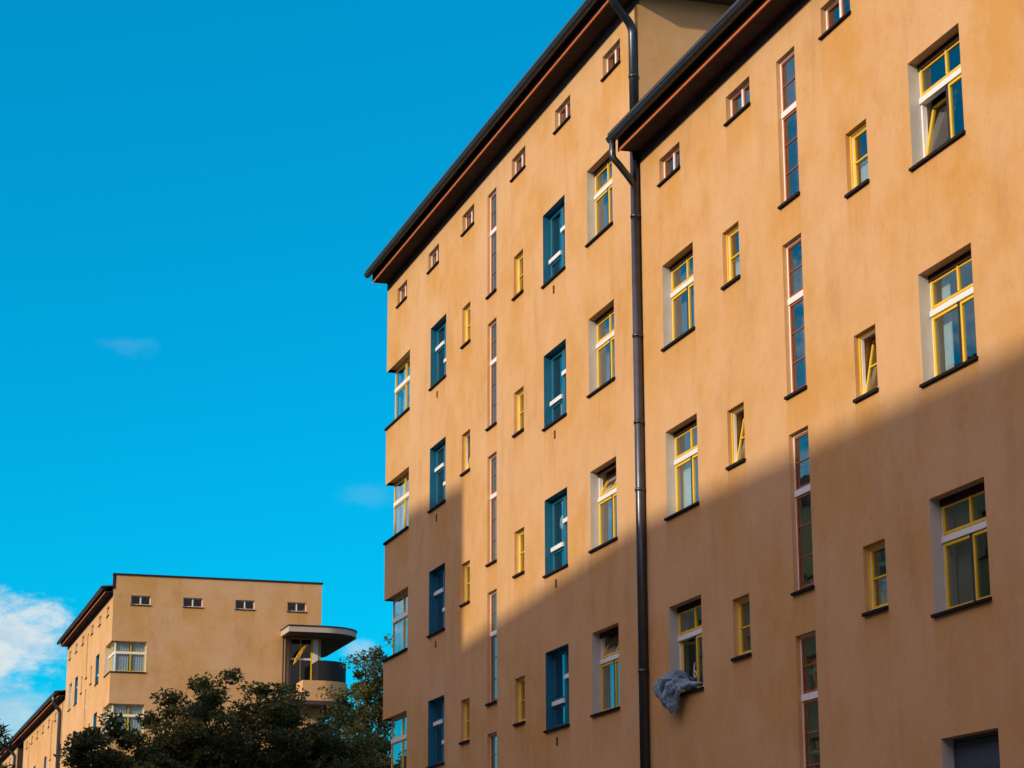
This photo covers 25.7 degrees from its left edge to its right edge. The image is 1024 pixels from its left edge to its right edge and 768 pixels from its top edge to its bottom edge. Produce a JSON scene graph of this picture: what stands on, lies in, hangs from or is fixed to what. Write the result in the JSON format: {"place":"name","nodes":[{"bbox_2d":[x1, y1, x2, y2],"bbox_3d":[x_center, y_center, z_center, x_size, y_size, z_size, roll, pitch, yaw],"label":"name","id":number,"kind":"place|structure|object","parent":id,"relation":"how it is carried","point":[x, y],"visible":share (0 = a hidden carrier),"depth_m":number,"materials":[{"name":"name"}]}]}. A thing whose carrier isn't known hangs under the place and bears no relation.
{"place":"outdoors","nodes":[
{"label":"outdoors","id":0,"kind":"place"},
{"bbox_2d":[0,719,19,767],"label":"spiky tree","id":1,"kind":"object","parent":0,"point":[4,743],"visible":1,"depth_m":57.90,"materials":[{"name":"green plant"}]},
{"bbox_2d":[15,690,65,767],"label":"apartment building","id":2,"kind":"structure","parent":0,"point":[40,731],"depth_m":149.14,"materials":[{"name":"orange paint"}]},
{"bbox_2d":[53,710,178,767],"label":"broadleaf tree","id":3,"kind":"object","parent":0,"point":[86,742],"visible":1,"depth_m":72.61,"materials":[{"name":"green plant"}]},
{"bbox_2d":[0,0,584,756],"label":"sky","id":4,"kind":"structure","parent":0,"point":[198,198],"materials":[{"name":"blue"}]},
{"bbox_2d":[364,0,735,767],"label":"apartment building","id":5,"kind":"structure","parent":0,"point":[500,266],"depth_m":49.68,"materials":[{"name":"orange paint"}]},
{"bbox_2d":[381,591,407,662],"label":"corner window","id":6,"kind":"structure","parent":5,"relation":"in","point":[400,604],"depth_m":60.23,"materials":[{"name":"glass"}]},
{"bbox_2d":[383,473,408,544],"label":"corner window","id":7,"kind":"structure","parent":5,"relation":"in","point":[401,488],"depth_m":61.04,"materials":[{"name":"glass"}]},
{"bbox_2d":[384,357,409,430],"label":"corner window","id":8,"kind":"structure","parent":5,"relation":"in","point":[402,376],"depth_m":61.87,"materials":[{"name":"white paint"}]},
{"bbox_2d":[391,714,406,767],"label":"corner window","id":9,"kind":"structure","parent":5,"relation":"in","point":[399,724],"depth_m":59.47,"materials":[{"name":"blue glass"}]},
{"bbox_2d":[395,284,406,308],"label":"attic window","id":10,"kind":"structure","parent":5,"relation":"in","point":[404,290],"depth_m":62.05,"materials":[{"name":"white paint"}]},
{"bbox_2d":[426,247,438,274],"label":"attic window","id":11,"kind":"structure","parent":5,"relation":"in","point":[435,256],"depth_m":58.95,"materials":[{"name":"white paint"}]},
{"bbox_2d":[426,698,443,767],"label":"loggia window","id":12,"kind":"structure","parent":5,"relation":"in","point":[439,705],"depth_m":55.55,"materials":[{"name":"blue paint"}]},
{"bbox_2d":[426,567,444,637],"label":"loggia window","id":13,"kind":"structure","parent":5,"relation":"in","point":[439,595],"depth_m":56.38,"materials":[{"name":"blue paint"}]},
{"bbox_2d":[427,442,445,512],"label":"loggia window","id":14,"kind":"structure","parent":5,"relation":"in","point":[440,470],"depth_m":57.17,"materials":[{"name":"blue paint"}]},
{"bbox_2d":[428,321,445,390],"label":"loggia window","id":15,"kind":"structure","parent":5,"relation":"in","point":[440,349],"depth_m":57.98,"materials":[{"name":"blue paint"}]},
{"bbox_2d":[459,432,469,476],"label":"narrow window","id":16,"kind":"structure","parent":5,"relation":"in","point":[467,465],"depth_m":54.68,"materials":[{"name":"yellow paint"}]},
{"bbox_2d":[459,562,469,606],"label":"narrow window","id":17,"kind":"structure","parent":5,"relation":"in","point":[467,565],"depth_m":53.88,"materials":[{"name":"yellow paint"}]},
{"bbox_2d":[459,699,469,744],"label":"narrow window","id":18,"kind":"structure","parent":5,"relation":"in","point":[466,702],"depth_m":53.05,"materials":[{"name":"yellow paint"}]},
{"bbox_2d":[460,305,470,348],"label":"narrow window","id":19,"kind":"structure","parent":5,"relation":"in","point":[467,311],"depth_m":55.46,"materials":[{"name":"yellow paint"}]},
{"bbox_2d":[460,208,473,236],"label":"attic window","id":20,"kind":"structure","parent":5,"relation":"in","point":[470,217],"depth_m":55.86,"materials":[{"name":"white paint"}]},
{"bbox_2d":[485,191,496,299],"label":"stair window","id":21,"kind":"structure","parent":5,"relation":"in","point":[492,229],"depth_m":53.76,"materials":[{"name":"white paint"}]},
{"bbox_2d":[485,321,496,430],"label":"stair window","id":22,"kind":"structure","parent":5,"relation":"in","point":[493,362],"depth_m":52.95,"materials":[{"name":"white paint"}]},
{"bbox_2d":[485,453,496,566],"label":"stair window","id":23,"kind":"structure","parent":5,"relation":"in","point":[493,495],"depth_m":52.15,"materials":[{"name":"white paint"}]},
{"bbox_2d":[485,590,496,705],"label":"stair window","id":24,"kind":"structure","parent":5,"relation":"in","point":[493,632],"depth_m":51.35,"materials":[{"name":"red paint"}]},
{"bbox_2d":[490,733,496,767],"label":"stair window","id":25,"kind":"structure","parent":5,"relation":"in","point":[492,736],"depth_m":50.80,"materials":[{"name":"red paint"}]},
{"bbox_2d":[511,252,523,300],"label":"narrow window","id":26,"kind":"structure","parent":5,"relation":"in","point":[520,257],"depth_m":51.45,"materials":[{"name":"yellow paint"}]},
{"bbox_2d":[509,151,525,181],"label":"attic window","id":27,"kind":"structure","parent":5,"relation":"in","point":[522,156],"depth_m":51.93,"materials":[{"name":"white paint"}]},
{"bbox_2d":[512,388,523,437],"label":"narrow window","id":28,"kind":"structure","parent":5,"relation":"in","point":[519,395],"depth_m":50.65,"materials":[{"name":"yellow paint"}]},
{"bbox_2d":[512,529,524,577],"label":"narrow window","id":29,"kind":"structure","parent":5,"relation":"in","point":[519,535],"depth_m":49.86,"materials":[{"name":"yellow paint"}]},
{"bbox_2d":[512,677,524,726],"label":"narrow window","id":30,"kind":"structure","parent":5,"relation":"in","point":[520,681],"depth_m":49.04,"materials":[{"name":"yellow paint"}]},
{"bbox_2d":[541,203,565,288],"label":"loggia window","id":31,"kind":"structure","parent":5,"relation":"in","point":[560,255],"depth_m":48.89,"materials":[{"name":"blue paint"}]},
{"bbox_2d":[541,345,566,431],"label":"loggia window","id":32,"kind":"structure","parent":5,"relation":"in","point":[555,402],"depth_m":48.13,"materials":[{"name":"blue paint"}]},
{"bbox_2d":[542,492,567,577],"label":"loggia window","id":33,"kind":"structure","parent":5,"relation":"in","point":[556,548],"depth_m":47.33,"materials":[{"name":"blue paint"}]},
{"bbox_2d":[543,647,569,732],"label":"loggia window","id":34,"kind":"structure","parent":5,"relation":"in","point":[563,701],"depth_m":46.52,"materials":[{"name":"blue paint"}]},
{"bbox_2d":[560,501,562,528],"bbox_3d":[1.075,2.708,47.714,0.080,0.775,0.310,4,-15,-17],"label":"window frame","id":35,"kind":"structure","parent":5,"relation":"hanging from","point":[561,522],"depth_m":47.66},
{"bbox_2d":[553,100,570,134],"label":"attic window","id":36,"kind":"structure","parent":5,"relation":"in","point":[566,107],"depth_m":48.84,"materials":[{"name":"white paint"}]},
{"bbox_2d":[585,157,612,247],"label":"casement window","id":37,"kind":"structure","parent":5,"relation":"in","point":[605,191],"depth_m":46.40,"materials":[{"name":"white paint"}]},
{"bbox_2d":[586,306,615,397],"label":"casement window","id":38,"kind":"structure","parent":5,"relation":"in","point":[607,341],"depth_m":45.62,"materials":[{"name":"white paint"}]},
{"bbox_2d":[588,462,617,552],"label":"casement window","id":39,"kind":"structure","parent":5,"relation":"in","point":[608,494],"depth_m":44.85,"materials":[{"name":"white paint"}]},
{"bbox_2d":[590,626,619,717],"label":"casement window","id":40,"kind":"structure","parent":5,"relation":"in","point":[610,655],"depth_m":44.04,"materials":[{"name":"white paint"}]},
{"bbox_2d":[600,43,620,81],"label":"attic window","id":41,"kind":"structure","parent":5,"relation":"in","point":[615,52],"depth_m":45.92,"materials":[{"name":"white paint"}]},
{"bbox_2d":[606,0,1023,767],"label":"apartment building","id":42,"kind":"structure","parent":0,"point":[828,358],"depth_m":34.56,"materials":[{"name":"orange paint"}]},
{"bbox_2d":[657,147,680,186],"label":"attic window","id":43,"kind":"structure","parent":42,"relation":"in","point":[674,154],"depth_m":42.17,"materials":[{"name":"white paint"}]},
{"bbox_2d":[653,669,702,715],"bbox_3d":[2.940,5.412,39.468,0.689,0.833,1.429,4,-15,-17],"label":"blanket","id":44,"kind":"object","parent":42,"relation":"hanging from","point":[669,687],"visible":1,"depth_m":39.49,"materials":[{"name":"grey fabric"}]},
{"bbox_2d":[661,249,694,351],"bbox_3d":[3.195,-1.583,41.231,0.411,1.657,1.630,4,-15,-17],"label":"casement window","id":45,"kind":"structure","parent":42,"relation":"in","point":[685,289],"depth_m":41.59,"materials":[{"name":"yellow paint"}]},
{"bbox_2d":[664,419,699,520],"bbox_3d":[3.180,1.512,40.425,0.364,1.657,1.630,4,-15,-17],"label":"casement window","id":46,"kind":"structure","parent":42,"relation":"in","point":[687,459],"depth_m":40.78,"materials":[{"name":"yellow paint"}]},
{"bbox_2d":[677,598,703,695],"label":"casement window","id":47,"kind":"structure","parent":42,"relation":"in","point":[696,632],"depth_m":39.75,"materials":[{"name":"yellow paint"}]},
{"bbox_2d":[721,225,740,289],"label":"narrow window","id":48,"kind":"structure","parent":42,"relation":"in","point":[729,246],"depth_m":39.11,"materials":[{"name":"yellow paint"}]},
{"bbox_2d":[725,404,745,469],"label":"narrow window","id":49,"kind":"structure","parent":42,"relation":"in","point":[736,460],"depth_m":38.34,"materials":[{"name":"yellow paint"}]},
{"bbox_2d":[723,81,750,126],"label":"attic window","id":50,"kind":"structure","parent":42,"relation":"in","point":[742,91],"depth_m":39.09,"materials":[{"name":"white paint"}]},
{"bbox_2d":[730,595,751,661],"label":"narrow window","id":51,"kind":"structure","parent":42,"relation":"in","point":[739,603],"depth_m":37.50,"materials":[{"name":"yellow paint"}]},
{"bbox_2d":[777,50,799,209],"bbox_3d":[4.572,-4.211,36.880,0.200,2.590,0.807,4,-15,-17],"label":"stair window","id":52,"kind":"structure","parent":42,"relation":"in","point":[787,112],"depth_m":37.10,"materials":[{"name":"white paint"}]},
{"bbox_2d":[784,236,806,399],"bbox_3d":[4.580,-1.088,36.074,0.200,2.590,0.807,4,-15,-17],"label":"stair window","id":53,"kind":"structure","parent":42,"relation":"in","point":[794,299],"depth_m":36.30,"materials":[{"name":"white paint"}]},
{"bbox_2d":[790,428,814,595],"bbox_3d":[4.588,1.991,35.279,0.200,2.590,0.807,4,-15,-17],"label":"stair window","id":54,"kind":"structure","parent":42,"relation":"in","point":[800,492],"depth_m":35.50,"materials":[{"name":"white paint"}]},
{"bbox_2d":[800,632,819,767],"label":"stair window","id":55,"kind":"structure","parent":42,"relation":"in","point":[810,696],"depth_m":34.76,"materials":[{"name":"red paint"}]},
{"bbox_2d":[818,0,850,39],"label":"attic window","id":56,"kind":"structure","parent":42,"relation":"in","point":[841,3],"depth_m":35.47,"materials":[{"name":"white paint"}]},
{"bbox_2d":[844,122,869,198],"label":"narrow window","id":57,"kind":"structure","parent":42,"relation":"in","point":[865,179],"depth_m":34.46,"materials":[{"name":"yellow paint"}]},
{"bbox_2d":[853,327,878,402],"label":"narrow window","id":58,"kind":"structure","parent":42,"relation":"in","point":[864,387],"depth_m":33.70,"materials":[{"name":"yellow paint"}]},
{"bbox_2d":[862,540,888,616],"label":"narrow window","id":59,"kind":"structure","parent":42,"relation":"in","point":[871,550],"depth_m":32.84,"materials":[{"name":"yellow paint"}]},
{"bbox_2d":[909,32,965,171],"bbox_3d":[6.167,-4.044,31.897,0.444,1.657,1.630,4,-15,-17],"label":"casement window","id":60,"kind":"structure","parent":42,"relation":"in","point":[946,83],"depth_m":32.11,"materials":[{"name":"white paint"}]},
{"bbox_2d":[919,250,978,387],"bbox_3d":[6.155,-0.928,31.086,0.401,1.657,1.630,4,-15,-17],"label":"casement window","id":61,"kind":"structure","parent":42,"relation":"in","point":[949,302],"depth_m":31.47,"materials":[{"name":"white paint"}]},
{"bbox_2d":[931,482,991,617],"bbox_3d":[6.168,2.224,30.274,0.411,1.657,1.630,4,-15,-17],"label":"casement window","id":62,"kind":"structure","parent":42,"relation":"in","point":[967,531],"depth_m":30.63,"materials":[{"name":"white paint"}]},
{"bbox_2d":[953,730,999,767],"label":"shuttered window","id":63,"kind":"structure","parent":42,"relation":"in","point":[979,750],"depth_m":29.73,"materials":[{"name":"grey metal"}]},
{"label":"ground","id":64,"kind":"structure","parent":0,"visible":0},
{"bbox_2d":[0,734,23,767],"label":"apartment building","id":65,"kind":"structure","parent":64,"relation":"on","point":[15,757],"depth_m":170.42,"materials":[{"name":"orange paint"}]},
{"bbox_2d":[57,573,356,767],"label":"apartment building","id":66,"kind":"structure","parent":64,"relation":"on","point":[131,642],"depth_m":121.03,"materials":[{"name":"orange paint"}]},
{"bbox_2d":[103,641,145,677],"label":"corner window","id":67,"kind":"structure","parent":66,"relation":"in","point":[119,652],"depth_m":119.51,"materials":[{"name":"white paint"}]},
{"bbox_2d":[106,704,143,735],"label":"corner window","id":68,"kind":"structure","parent":66,"relation":"in","point":[135,710],"depth_m":118.75,"materials":[{"name":"white paint"}]},
{"bbox_2d":[130,595,150,605],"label":"attic window","id":69,"kind":"structure","parent":66,"relation":"in","point":[140,597],"depth_m":120.23,"materials":[{"name":"white paint"}]},
{"bbox_2d":[183,598,202,607],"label":"attic window","id":70,"kind":"structure","parent":66,"relation":"in","point":[192,602],"depth_m":121.02,"materials":[{"name":"white paint"}]},
{"bbox_2d":[235,600,253,609],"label":"attic window","id":71,"kind":"structure","parent":66,"relation":"in","point":[244,601],"depth_m":121.81,"materials":[{"name":"white paint"}]},
{"bbox_2d":[287,602,306,612],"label":"attic window","id":72,"kind":"structure","parent":66,"relation":"in","point":[296,604],"depth_m":122.61,"materials":[{"name":"white paint"}]},
{"bbox_2d":[293,644,306,663],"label":"parasol","id":73,"kind":"object","parent":66,"relation":"hanging from","point":[301,651],"visible":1,"depth_m":121.17,"materials":[{"name":"yellow fabric"}]},
{"bbox_2d":[290,639,317,681],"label":"balcony window","id":74,"kind":"structure","parent":66,"relation":"in","point":[314,643],"depth_m":122.17,"materials":[{"name":"white paint"}]},
{"bbox_2d":[134,667,391,767],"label":"broadleaf tree","id":75,"kind":"object","parent":64,"relation":"on","point":[193,741],"visible":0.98,"depth_m":75.43,"materials":[{"name":"green plant"}]},
{"bbox_2d":[281,719,390,767],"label":"broadleaf tree","id":76,"kind":"object","parent":64,"relation":"on","point":[385,760],"visible":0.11,"depth_m":86.69,"materials":[{"name":"green plant"}]},
{"bbox_2d":[316,633,392,762],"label":"broadleaf tree","id":77,"kind":"object","parent":64,"relation":"on","point":[367,691],"visible":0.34,"depth_m":91.74,"materials":[{"name":"green plant"}]}
]}

